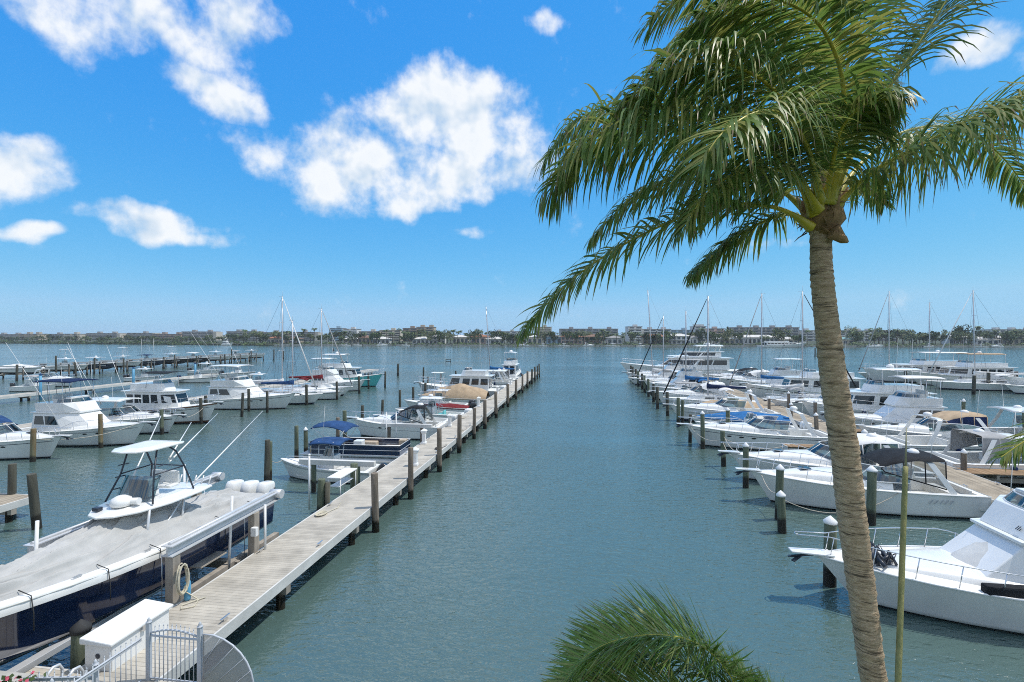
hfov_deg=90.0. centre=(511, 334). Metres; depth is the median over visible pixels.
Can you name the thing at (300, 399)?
sailboat
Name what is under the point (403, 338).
shade tree
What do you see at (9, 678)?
flower bush
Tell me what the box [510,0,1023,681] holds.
coconut palm
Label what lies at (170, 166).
sky
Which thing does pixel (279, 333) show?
shade tree
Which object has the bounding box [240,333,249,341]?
shade tree
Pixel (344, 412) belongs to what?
mooring piling
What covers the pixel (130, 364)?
fishing boat
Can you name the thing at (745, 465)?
mooring piling
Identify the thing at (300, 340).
house
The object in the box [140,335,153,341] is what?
shade tree
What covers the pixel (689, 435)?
mooring piling
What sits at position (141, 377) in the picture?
console boat
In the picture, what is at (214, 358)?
fishing boat
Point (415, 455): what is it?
power pedestal
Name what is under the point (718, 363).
motor yacht
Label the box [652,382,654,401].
mooring piling
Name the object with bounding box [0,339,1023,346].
mangrove thicket
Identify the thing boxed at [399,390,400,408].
mooring piling
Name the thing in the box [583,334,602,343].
house
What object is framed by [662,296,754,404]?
sailboat
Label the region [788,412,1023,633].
convertible boat
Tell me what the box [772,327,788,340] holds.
shade tree
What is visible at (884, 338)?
apartment building
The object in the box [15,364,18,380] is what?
mooring piling
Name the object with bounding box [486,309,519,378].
sailboat
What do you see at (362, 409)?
mooring piling
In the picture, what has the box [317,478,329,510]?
mooring piling
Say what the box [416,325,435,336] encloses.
apartment building
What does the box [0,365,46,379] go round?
boat lift
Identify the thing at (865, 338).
apartment building
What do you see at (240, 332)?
apartment building
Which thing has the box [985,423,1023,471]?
coconut palm
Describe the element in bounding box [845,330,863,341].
shade tree
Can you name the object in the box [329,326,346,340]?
apartment building
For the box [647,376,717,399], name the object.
console boat
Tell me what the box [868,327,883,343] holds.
shade tree
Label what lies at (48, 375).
runabout
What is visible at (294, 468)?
console boat
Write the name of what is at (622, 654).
young palm
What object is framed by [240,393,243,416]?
mooring piling
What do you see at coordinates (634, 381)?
sailboat
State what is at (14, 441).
express cruiser
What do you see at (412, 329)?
apartment building
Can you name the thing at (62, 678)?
picket fence
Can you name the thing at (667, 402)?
mooring piling
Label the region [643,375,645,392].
mooring piling
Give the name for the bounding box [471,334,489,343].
house
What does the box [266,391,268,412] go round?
mooring piling
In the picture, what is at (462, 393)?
covered boat
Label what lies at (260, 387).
boat dock
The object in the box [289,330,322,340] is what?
apartment building
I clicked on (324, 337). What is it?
shade tree
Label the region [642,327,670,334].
apartment building
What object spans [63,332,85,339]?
apartment building
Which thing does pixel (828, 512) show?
mooring line
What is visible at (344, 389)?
sailboat
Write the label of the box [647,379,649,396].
mooring piling
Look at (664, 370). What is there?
sailboat
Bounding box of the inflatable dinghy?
[420,400,476,411]
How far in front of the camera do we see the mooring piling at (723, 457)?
34.25 m
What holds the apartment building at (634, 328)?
on the shore land
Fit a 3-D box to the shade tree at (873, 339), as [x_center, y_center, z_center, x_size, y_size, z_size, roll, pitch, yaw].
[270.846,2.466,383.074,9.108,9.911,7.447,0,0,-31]
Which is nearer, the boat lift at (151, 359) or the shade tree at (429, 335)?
the boat lift at (151, 359)
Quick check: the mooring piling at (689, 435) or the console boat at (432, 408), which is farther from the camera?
the console boat at (432, 408)
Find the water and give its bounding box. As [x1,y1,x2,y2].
[0,343,1023,681]
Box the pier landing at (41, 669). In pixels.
[26,666,171,681]
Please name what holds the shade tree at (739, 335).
on the shore land
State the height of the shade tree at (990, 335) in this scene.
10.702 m
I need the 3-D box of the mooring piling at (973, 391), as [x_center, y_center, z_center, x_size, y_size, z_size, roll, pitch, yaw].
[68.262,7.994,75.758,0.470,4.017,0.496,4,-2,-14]
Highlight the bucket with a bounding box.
[184,581,190,600]
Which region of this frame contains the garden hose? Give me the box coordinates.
[175,563,205,609]
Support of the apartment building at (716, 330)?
on the shore land
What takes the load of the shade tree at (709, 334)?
on the shore land
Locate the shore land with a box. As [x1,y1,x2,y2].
[0,335,1023,345]
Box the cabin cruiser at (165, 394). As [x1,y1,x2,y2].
[121,341,223,423]
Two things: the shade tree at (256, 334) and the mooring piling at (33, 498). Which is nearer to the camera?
the mooring piling at (33, 498)
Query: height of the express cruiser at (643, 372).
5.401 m
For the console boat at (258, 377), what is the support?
on the water
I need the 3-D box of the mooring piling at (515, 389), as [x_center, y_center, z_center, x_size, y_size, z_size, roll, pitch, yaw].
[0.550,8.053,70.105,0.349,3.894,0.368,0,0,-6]
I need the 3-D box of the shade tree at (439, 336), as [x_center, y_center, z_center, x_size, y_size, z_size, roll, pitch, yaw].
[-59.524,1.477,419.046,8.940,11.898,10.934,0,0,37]
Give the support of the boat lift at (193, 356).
in the water
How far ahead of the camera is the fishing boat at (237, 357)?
165.05 m
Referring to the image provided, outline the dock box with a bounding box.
[79,599,172,671]
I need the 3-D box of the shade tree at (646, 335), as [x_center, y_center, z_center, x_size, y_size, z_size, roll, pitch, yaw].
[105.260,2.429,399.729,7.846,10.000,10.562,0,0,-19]
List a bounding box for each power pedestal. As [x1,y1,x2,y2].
[413,447,419,465]
[420,429,427,443]
[447,414,452,426]
[476,397,480,406]
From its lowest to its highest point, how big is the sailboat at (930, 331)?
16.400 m
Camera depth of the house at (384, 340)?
433.11 m
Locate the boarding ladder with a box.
[43,663,83,681]
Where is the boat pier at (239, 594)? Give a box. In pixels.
[71,372,538,681]
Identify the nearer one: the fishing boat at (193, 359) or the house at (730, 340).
the fishing boat at (193, 359)
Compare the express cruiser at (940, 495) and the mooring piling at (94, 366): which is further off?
the mooring piling at (94, 366)
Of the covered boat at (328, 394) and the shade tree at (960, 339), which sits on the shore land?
the shade tree at (960, 339)
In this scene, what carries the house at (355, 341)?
on the shore land
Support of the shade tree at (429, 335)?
on the shore land
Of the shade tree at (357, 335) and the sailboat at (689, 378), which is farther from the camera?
the shade tree at (357, 335)
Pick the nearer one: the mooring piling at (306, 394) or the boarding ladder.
the boarding ladder
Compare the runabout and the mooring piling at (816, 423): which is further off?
the runabout
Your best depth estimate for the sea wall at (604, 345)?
391.69 m
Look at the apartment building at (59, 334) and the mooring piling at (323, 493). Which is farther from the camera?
the apartment building at (59, 334)
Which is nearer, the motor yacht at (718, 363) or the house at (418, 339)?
the motor yacht at (718, 363)
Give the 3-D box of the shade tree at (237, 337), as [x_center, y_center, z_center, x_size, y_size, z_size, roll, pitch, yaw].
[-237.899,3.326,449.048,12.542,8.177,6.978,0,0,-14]
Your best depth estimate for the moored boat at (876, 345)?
366.92 m
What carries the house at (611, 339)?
on the shore land
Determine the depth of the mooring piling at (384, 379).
85.69 m
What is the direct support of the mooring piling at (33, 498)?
in the water
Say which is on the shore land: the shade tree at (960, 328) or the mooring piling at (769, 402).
the shade tree at (960, 328)
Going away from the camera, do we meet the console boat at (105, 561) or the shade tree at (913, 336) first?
the console boat at (105, 561)
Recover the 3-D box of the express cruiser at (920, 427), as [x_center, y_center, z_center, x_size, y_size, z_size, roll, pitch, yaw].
[32.503,6.735,40.066,11.579,5.130,3.780,0,0,8]
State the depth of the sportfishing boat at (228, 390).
60.76 m
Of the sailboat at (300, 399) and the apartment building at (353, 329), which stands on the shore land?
the apartment building at (353, 329)
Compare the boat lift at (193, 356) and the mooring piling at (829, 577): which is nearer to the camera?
the mooring piling at (829, 577)
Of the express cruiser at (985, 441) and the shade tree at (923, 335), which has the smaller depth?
the express cruiser at (985, 441)
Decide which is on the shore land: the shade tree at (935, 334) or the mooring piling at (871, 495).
the shade tree at (935, 334)
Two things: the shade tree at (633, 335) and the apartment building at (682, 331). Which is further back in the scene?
the apartment building at (682, 331)
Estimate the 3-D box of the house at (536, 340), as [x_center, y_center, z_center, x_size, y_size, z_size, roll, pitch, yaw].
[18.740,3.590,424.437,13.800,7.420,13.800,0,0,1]
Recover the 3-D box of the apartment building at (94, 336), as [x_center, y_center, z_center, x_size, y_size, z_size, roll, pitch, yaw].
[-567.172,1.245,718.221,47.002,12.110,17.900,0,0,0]
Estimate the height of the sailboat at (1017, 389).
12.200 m
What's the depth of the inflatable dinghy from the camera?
55.82 m
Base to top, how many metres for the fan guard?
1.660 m
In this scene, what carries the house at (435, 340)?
on the shore land
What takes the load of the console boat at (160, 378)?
on the water
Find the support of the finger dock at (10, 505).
in the water
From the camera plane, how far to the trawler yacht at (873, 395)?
49.69 m
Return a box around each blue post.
[39,373,41,399]
[132,367,134,382]
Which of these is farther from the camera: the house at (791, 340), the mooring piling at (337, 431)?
the house at (791, 340)
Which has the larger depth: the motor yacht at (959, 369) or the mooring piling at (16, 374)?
the mooring piling at (16, 374)
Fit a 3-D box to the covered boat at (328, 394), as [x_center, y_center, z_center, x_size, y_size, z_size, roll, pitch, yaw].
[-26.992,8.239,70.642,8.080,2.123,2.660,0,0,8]
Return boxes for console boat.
[0,411,274,665]
[8,373,56,390]
[123,364,163,380]
[136,376,177,385]
[177,372,217,382]
[187,359,222,373]
[219,367,253,376]
[248,362,271,386]
[280,412,387,482]
[373,408,457,424]
[396,385,471,417]
[405,372,475,409]
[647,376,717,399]
[695,412,811,428]
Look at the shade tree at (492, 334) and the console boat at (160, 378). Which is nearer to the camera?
the console boat at (160, 378)
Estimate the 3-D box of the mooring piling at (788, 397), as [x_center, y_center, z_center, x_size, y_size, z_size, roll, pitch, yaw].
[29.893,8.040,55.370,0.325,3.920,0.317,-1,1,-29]
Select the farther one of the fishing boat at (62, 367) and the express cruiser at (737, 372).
the fishing boat at (62, 367)
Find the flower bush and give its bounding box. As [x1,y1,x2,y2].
[0,671,47,681]
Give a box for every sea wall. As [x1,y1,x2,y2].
[0,671,102,681]
[274,344,1023,346]
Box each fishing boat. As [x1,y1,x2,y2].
[38,348,88,371]
[71,353,115,369]
[103,347,141,367]
[129,348,163,365]
[155,346,188,363]
[179,345,209,362]
[198,336,231,360]
[222,348,249,359]
[246,347,264,358]
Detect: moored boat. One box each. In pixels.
[583,342,594,346]
[606,343,620,346]
[867,343,882,346]
[990,343,1003,347]
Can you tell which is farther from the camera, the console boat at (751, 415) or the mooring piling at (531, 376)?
the mooring piling at (531, 376)
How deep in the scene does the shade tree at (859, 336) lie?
387.05 m
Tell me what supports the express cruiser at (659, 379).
on the water
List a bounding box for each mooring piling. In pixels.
[7,463,16,494]
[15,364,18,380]
[26,473,41,529]
[29,428,36,461]
[55,356,56,372]
[69,619,91,668]
[74,362,76,375]
[93,358,95,373]
[98,414,102,447]
[159,409,163,434]
[199,398,202,423]
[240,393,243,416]
[247,389,249,411]
[264,439,269,480]
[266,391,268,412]
[270,441,271,480]
[294,425,298,457]
[303,427,307,451]
[305,384,307,404]
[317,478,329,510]
[336,381,337,399]
[336,417,339,436]
[342,410,346,436]
[350,462,357,488]
[358,376,360,393]
[361,405,363,417]
[371,472,378,532]
[381,400,383,413]
[384,371,385,387]
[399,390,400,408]
[408,447,413,499]
[437,428,441,471]
[457,414,461,452]
[472,408,475,438]
[483,400,486,428]
[494,391,497,417]
[506,384,508,406]
[515,380,516,398]
[526,371,528,387]
[531,369,532,383]
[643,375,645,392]
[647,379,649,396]
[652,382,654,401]
[656,387,658,408]
[665,392,668,415]
[676,397,679,424]
[681,400,683,422]
[688,414,691,442]
[700,411,704,448]
[720,431,725,466]
[725,407,729,422]
[743,442,748,488]
[767,397,770,408]
[774,464,784,519]
[776,490,786,533]
[787,391,789,407]
[813,400,816,416]
[813,413,818,429]
[823,516,837,587]
[866,466,877,525]
[960,449,967,469]
[961,399,965,409]
[971,375,975,394]
[986,372,989,382]
[1021,410,1023,429]
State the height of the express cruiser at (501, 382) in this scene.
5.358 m
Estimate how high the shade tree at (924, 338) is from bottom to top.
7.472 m
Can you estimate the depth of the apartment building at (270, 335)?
595.92 m
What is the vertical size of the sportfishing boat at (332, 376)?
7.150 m
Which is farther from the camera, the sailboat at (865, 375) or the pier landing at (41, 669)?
the sailboat at (865, 375)
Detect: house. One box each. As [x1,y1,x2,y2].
[267,336,283,342]
[284,337,303,342]
[343,337,357,343]
[358,335,372,343]
[374,337,390,343]
[412,337,428,343]
[429,335,445,343]
[452,335,468,343]
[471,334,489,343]
[486,337,503,343]
[527,335,541,343]
[546,335,560,343]
[560,336,582,343]
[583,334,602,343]
[606,336,621,343]
[640,334,668,343]
[669,334,690,343]
[691,335,701,343]
[711,337,734,343]
[732,335,777,343]
[779,337,797,341]
[842,337,853,343]
[941,335,977,344]
[978,337,998,344]
[995,336,1023,344]
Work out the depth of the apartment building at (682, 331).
578.58 m
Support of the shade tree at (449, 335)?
on the shore land
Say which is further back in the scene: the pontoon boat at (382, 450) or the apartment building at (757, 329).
the apartment building at (757, 329)
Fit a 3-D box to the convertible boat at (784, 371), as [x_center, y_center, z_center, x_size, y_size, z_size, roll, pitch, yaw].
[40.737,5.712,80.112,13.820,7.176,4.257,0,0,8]
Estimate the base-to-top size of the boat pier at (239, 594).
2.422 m
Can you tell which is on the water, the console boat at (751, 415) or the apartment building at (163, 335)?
the console boat at (751, 415)
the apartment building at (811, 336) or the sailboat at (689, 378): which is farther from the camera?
the apartment building at (811, 336)
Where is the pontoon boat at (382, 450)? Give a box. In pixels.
[300,420,410,463]
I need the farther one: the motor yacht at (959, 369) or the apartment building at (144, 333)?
the apartment building at (144, 333)
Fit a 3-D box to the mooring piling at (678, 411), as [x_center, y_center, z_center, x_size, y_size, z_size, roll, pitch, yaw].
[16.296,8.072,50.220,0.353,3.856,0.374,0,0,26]
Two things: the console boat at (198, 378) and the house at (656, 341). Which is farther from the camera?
the house at (656, 341)
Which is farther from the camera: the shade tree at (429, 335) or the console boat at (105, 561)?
the shade tree at (429, 335)
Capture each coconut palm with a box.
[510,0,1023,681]
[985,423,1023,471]
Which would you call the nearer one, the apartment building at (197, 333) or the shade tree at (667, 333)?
the shade tree at (667, 333)
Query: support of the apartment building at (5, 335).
on the shore land
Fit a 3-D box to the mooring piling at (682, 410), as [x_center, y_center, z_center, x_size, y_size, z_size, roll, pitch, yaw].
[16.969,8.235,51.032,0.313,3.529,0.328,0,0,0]
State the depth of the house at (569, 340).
411.33 m
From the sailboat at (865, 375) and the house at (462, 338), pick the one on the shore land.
the house at (462, 338)
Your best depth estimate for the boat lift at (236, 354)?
163.96 m
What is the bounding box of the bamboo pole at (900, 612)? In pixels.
[895,428,907,681]
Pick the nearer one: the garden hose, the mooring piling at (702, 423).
the garden hose
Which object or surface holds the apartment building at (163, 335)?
on the shore land
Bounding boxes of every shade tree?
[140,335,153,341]
[233,335,246,339]
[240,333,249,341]
[242,331,262,341]
[260,334,269,340]
[270,331,285,342]
[301,332,315,342]
[323,333,332,341]
[325,331,346,342]
[352,332,363,339]
[369,333,378,342]
[371,331,381,343]
[399,335,407,343]
[404,330,415,340]
[416,328,426,336]
[424,331,435,342]
[433,330,445,341]
[443,329,452,342]
[445,333,454,343]
[466,329,482,342]
[488,329,500,338]
[498,331,509,343]
[507,335,516,340]
[536,331,549,339]
[547,331,558,340]
[561,331,572,342]
[569,332,580,343]
[581,331,591,337]
[594,334,603,340]
[599,331,608,339]
[627,331,636,339]
[641,332,653,343]
[655,333,669,343]
[661,331,673,341]
[694,329,704,340]
[703,331,714,339]
[710,333,719,343]
[718,328,734,342]
[732,331,743,341]
[759,335,770,340]
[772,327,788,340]
[792,334,804,341]
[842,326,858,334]
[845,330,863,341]
[851,331,863,341]
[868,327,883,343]
[868,332,880,343]
[880,327,901,343]
[884,332,896,340]
[900,329,916,342]
[904,332,920,342]
[904,333,924,343]
[918,335,926,342]
[922,331,940,342]
[933,335,946,344]
[947,324,981,343]
[953,331,967,343]
[963,333,976,344]
[982,331,997,338]
[1000,330,1015,344]
[1004,331,1017,344]
[1017,333,1023,340]
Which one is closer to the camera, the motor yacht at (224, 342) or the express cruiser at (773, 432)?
the express cruiser at (773, 432)
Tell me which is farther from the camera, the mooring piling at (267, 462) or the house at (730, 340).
the house at (730, 340)
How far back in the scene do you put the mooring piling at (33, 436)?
35.45 m
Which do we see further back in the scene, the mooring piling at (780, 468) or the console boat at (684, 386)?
the console boat at (684, 386)
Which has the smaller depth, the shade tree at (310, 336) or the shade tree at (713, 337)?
the shade tree at (713, 337)
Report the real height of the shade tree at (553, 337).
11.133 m
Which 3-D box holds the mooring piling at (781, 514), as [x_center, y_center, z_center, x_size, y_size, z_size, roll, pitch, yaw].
[12.036,8.463,22.846,0.405,3.075,0.396,-2,0,2]
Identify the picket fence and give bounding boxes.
[23,659,97,681]
[50,636,141,681]
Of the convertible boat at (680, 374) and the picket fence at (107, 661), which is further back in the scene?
the convertible boat at (680, 374)
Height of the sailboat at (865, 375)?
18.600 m
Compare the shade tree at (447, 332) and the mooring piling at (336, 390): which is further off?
the shade tree at (447, 332)
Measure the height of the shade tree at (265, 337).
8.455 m
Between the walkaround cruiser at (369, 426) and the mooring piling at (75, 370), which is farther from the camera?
the mooring piling at (75, 370)
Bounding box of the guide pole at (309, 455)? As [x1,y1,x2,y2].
[308,454,310,509]
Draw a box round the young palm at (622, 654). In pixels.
[540,577,783,681]
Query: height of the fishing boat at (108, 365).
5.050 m
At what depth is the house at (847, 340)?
395.08 m
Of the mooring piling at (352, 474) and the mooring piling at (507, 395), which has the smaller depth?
the mooring piling at (352, 474)
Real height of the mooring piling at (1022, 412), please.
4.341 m
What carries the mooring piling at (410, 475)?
in the water
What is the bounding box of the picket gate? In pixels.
[145,617,202,681]
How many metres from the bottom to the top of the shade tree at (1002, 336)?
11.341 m
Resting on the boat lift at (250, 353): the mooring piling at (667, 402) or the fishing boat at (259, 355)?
the fishing boat at (259, 355)
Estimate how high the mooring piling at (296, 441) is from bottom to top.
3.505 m
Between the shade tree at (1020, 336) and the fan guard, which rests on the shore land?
the shade tree at (1020, 336)
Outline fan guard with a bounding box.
[202,634,253,681]
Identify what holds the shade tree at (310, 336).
on the shore land
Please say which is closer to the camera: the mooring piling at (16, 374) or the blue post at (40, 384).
the blue post at (40, 384)
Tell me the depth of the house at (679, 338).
402.92 m
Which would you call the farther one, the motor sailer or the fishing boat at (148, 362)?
the fishing boat at (148, 362)
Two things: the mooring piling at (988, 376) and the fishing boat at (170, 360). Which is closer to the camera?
the mooring piling at (988, 376)
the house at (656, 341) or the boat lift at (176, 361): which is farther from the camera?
the house at (656, 341)
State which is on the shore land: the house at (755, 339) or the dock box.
the house at (755, 339)
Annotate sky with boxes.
[0,0,1023,334]
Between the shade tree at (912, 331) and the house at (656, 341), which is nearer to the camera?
the shade tree at (912, 331)
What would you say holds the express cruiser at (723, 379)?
on the water
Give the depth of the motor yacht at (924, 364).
95.07 m
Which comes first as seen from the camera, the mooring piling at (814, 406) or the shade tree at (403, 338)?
the mooring piling at (814, 406)
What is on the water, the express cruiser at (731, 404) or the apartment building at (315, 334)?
the express cruiser at (731, 404)
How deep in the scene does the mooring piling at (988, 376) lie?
81.18 m
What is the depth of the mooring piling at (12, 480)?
25.20 m
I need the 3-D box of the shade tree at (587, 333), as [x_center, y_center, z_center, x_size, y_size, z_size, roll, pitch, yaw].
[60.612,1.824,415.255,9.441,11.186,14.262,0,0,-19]
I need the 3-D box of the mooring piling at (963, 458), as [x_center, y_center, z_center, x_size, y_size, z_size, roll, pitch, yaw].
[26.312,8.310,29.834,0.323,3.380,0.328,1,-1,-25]
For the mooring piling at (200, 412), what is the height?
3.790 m
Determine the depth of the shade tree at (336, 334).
438.46 m
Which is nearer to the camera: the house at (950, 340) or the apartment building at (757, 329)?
the house at (950, 340)
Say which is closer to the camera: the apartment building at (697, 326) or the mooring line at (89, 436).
the mooring line at (89, 436)
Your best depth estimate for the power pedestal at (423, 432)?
36.09 m
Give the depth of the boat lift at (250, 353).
172.12 m
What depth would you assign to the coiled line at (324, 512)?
22.11 m
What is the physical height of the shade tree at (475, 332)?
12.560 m
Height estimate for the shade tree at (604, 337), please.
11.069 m
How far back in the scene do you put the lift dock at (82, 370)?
114.04 m
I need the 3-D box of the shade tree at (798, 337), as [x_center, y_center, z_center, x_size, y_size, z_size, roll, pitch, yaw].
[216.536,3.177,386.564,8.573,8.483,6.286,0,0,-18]
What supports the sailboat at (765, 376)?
on the water
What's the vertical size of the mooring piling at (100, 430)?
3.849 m
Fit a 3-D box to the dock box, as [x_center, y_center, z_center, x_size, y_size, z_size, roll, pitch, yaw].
[-9.388,7.341,12.579,0.845,0.778,1.800,0,0,8]
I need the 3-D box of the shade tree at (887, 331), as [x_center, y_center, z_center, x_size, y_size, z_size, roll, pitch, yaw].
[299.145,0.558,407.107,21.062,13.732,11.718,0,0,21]
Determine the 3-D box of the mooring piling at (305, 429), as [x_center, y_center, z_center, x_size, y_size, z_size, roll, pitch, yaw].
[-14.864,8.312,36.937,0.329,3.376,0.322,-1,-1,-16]
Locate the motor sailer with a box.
[924,290,1023,390]
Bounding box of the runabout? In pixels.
[22,358,76,386]
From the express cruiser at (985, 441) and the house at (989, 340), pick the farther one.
the house at (989, 340)
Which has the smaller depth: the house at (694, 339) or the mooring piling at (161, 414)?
the mooring piling at (161, 414)
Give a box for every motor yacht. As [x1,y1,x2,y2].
[221,338,232,344]
[502,337,521,376]
[620,343,737,376]
[739,347,864,397]
[757,341,806,346]
[858,343,968,382]
[908,345,1017,384]
[999,370,1023,384]
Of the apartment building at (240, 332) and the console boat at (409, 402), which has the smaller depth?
the console boat at (409, 402)
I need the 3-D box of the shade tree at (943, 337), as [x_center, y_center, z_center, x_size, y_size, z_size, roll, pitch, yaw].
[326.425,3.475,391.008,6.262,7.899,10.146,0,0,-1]
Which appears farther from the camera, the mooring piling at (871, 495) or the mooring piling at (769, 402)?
the mooring piling at (769, 402)
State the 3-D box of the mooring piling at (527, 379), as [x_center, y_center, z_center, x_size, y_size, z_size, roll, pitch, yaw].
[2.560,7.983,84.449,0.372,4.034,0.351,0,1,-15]
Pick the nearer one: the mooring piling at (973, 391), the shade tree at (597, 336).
the mooring piling at (973, 391)
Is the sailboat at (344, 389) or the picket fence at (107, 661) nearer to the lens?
the picket fence at (107, 661)
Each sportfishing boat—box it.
[7,345,155,445]
[189,333,302,408]
[294,348,369,390]
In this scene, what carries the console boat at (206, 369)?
on the water
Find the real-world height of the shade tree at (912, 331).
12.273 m
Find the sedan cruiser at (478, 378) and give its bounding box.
[414,340,499,396]
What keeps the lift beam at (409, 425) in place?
in the water
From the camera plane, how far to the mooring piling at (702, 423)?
39.53 m
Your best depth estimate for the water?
23.30 m
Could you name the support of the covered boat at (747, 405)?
on the water
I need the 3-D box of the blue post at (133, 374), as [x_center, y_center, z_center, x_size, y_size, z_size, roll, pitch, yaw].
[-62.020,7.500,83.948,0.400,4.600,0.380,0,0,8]
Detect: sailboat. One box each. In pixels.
[247,297,318,392]
[260,316,322,403]
[281,304,352,395]
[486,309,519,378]
[627,291,679,384]
[636,316,690,378]
[655,311,726,393]
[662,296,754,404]
[729,294,797,391]
[761,286,856,402]
[857,291,917,379]
[925,302,957,359]
[1004,381,1023,393]
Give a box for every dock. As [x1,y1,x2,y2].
[0,358,254,377]
[0,374,217,400]
[0,493,28,522]
[17,369,378,427]
[705,380,1012,503]
[781,444,814,449]
[954,467,1023,483]
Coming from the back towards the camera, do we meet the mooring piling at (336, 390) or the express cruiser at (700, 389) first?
the mooring piling at (336, 390)
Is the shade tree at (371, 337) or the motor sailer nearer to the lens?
the motor sailer
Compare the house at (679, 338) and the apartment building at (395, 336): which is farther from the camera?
the apartment building at (395, 336)
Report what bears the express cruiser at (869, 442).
on the water
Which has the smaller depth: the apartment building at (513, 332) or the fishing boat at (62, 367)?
the fishing boat at (62, 367)
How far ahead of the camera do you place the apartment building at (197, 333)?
657.46 m
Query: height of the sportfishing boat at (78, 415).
8.712 m
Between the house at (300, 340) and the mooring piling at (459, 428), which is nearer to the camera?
the mooring piling at (459, 428)
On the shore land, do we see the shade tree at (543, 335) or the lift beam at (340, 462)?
the shade tree at (543, 335)
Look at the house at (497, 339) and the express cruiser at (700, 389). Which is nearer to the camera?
the express cruiser at (700, 389)
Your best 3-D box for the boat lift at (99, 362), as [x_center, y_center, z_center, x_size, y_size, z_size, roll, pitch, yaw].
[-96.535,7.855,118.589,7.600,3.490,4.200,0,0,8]
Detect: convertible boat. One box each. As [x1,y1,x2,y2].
[628,355,688,376]
[639,342,711,389]
[726,357,801,385]
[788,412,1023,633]
[820,365,947,428]
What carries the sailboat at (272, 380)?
on the water
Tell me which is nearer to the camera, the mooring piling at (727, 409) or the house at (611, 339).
the mooring piling at (727, 409)
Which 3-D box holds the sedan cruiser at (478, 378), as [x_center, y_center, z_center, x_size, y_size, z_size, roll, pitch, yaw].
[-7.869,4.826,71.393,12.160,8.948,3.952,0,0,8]
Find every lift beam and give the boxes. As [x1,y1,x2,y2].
[299,458,375,492]
[381,423,432,442]
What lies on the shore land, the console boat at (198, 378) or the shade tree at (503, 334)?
the shade tree at (503, 334)
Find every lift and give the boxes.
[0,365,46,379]
[7,464,283,672]
[39,362,87,375]
[72,361,116,373]
[100,359,141,371]
[126,358,165,369]
[153,357,188,367]
[176,356,209,365]
[199,355,229,363]
[220,354,248,362]
[237,353,263,360]
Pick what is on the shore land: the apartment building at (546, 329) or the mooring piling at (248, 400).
the apartment building at (546, 329)
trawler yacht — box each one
[310,344,383,386]
[794,343,936,420]
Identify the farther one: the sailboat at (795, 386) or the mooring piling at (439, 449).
the sailboat at (795, 386)
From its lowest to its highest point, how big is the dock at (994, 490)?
2.322 m
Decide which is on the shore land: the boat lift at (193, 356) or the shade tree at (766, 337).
the shade tree at (766, 337)
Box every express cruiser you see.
[0,415,73,458]
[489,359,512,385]
[491,367,516,380]
[623,357,673,376]
[632,365,705,388]
[649,368,736,402]
[663,375,780,421]
[676,394,827,450]
[702,365,758,380]
[709,369,768,385]
[717,408,936,479]
[734,422,991,517]
[763,380,866,415]
[856,398,990,435]
[882,388,1023,451]
[925,400,1023,483]
[986,391,1023,433]
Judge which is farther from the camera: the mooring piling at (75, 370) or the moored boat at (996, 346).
the moored boat at (996, 346)
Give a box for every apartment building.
[0,333,21,338]
[19,332,47,339]
[48,332,63,339]
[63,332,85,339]
[86,332,125,339]
[126,331,161,339]
[152,332,182,339]
[181,330,222,339]
[226,329,263,340]
[258,330,289,340]
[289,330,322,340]
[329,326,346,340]
[343,327,360,337]
[359,329,381,335]
[379,328,402,340]
[403,326,417,341]
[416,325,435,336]
[491,329,528,340]
[534,325,551,340]
[559,327,617,340]
[625,324,642,340]
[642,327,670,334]
[671,328,690,333]
[689,324,706,340]
[706,327,724,340]
[726,325,799,336]
[799,328,844,340]
[845,329,872,340]
[876,330,896,340]
[980,327,1023,335]
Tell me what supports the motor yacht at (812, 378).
on the water
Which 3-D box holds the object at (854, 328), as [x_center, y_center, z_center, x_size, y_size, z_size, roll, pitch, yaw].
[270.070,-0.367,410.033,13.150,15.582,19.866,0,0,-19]
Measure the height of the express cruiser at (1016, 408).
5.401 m
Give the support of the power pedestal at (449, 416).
on the boat pier at (239, 594)
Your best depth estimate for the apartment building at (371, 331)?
565.89 m
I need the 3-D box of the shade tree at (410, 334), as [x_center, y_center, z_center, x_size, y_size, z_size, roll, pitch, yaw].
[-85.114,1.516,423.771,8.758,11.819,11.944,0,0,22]
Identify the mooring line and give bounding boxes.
[42,425,133,439]
[726,439,789,448]
[785,493,898,512]
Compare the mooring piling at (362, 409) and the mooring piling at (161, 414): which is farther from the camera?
the mooring piling at (362, 409)
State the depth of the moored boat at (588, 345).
388.12 m
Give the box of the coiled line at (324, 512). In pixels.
[315,502,340,515]
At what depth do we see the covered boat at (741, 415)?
47.72 m
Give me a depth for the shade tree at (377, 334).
424.52 m
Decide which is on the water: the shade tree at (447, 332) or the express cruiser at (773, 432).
the express cruiser at (773, 432)
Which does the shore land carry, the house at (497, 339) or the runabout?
the house at (497, 339)
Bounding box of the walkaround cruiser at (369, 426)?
[347,385,447,439]
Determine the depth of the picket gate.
11.36 m
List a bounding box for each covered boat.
[0,364,41,374]
[295,387,342,399]
[417,383,489,405]
[692,411,792,424]
[699,400,763,408]
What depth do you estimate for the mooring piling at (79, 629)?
12.18 m
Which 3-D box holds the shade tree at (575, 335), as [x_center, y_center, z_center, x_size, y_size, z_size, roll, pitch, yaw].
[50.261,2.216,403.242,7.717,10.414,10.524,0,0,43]
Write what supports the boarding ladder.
attached to the ladder stage

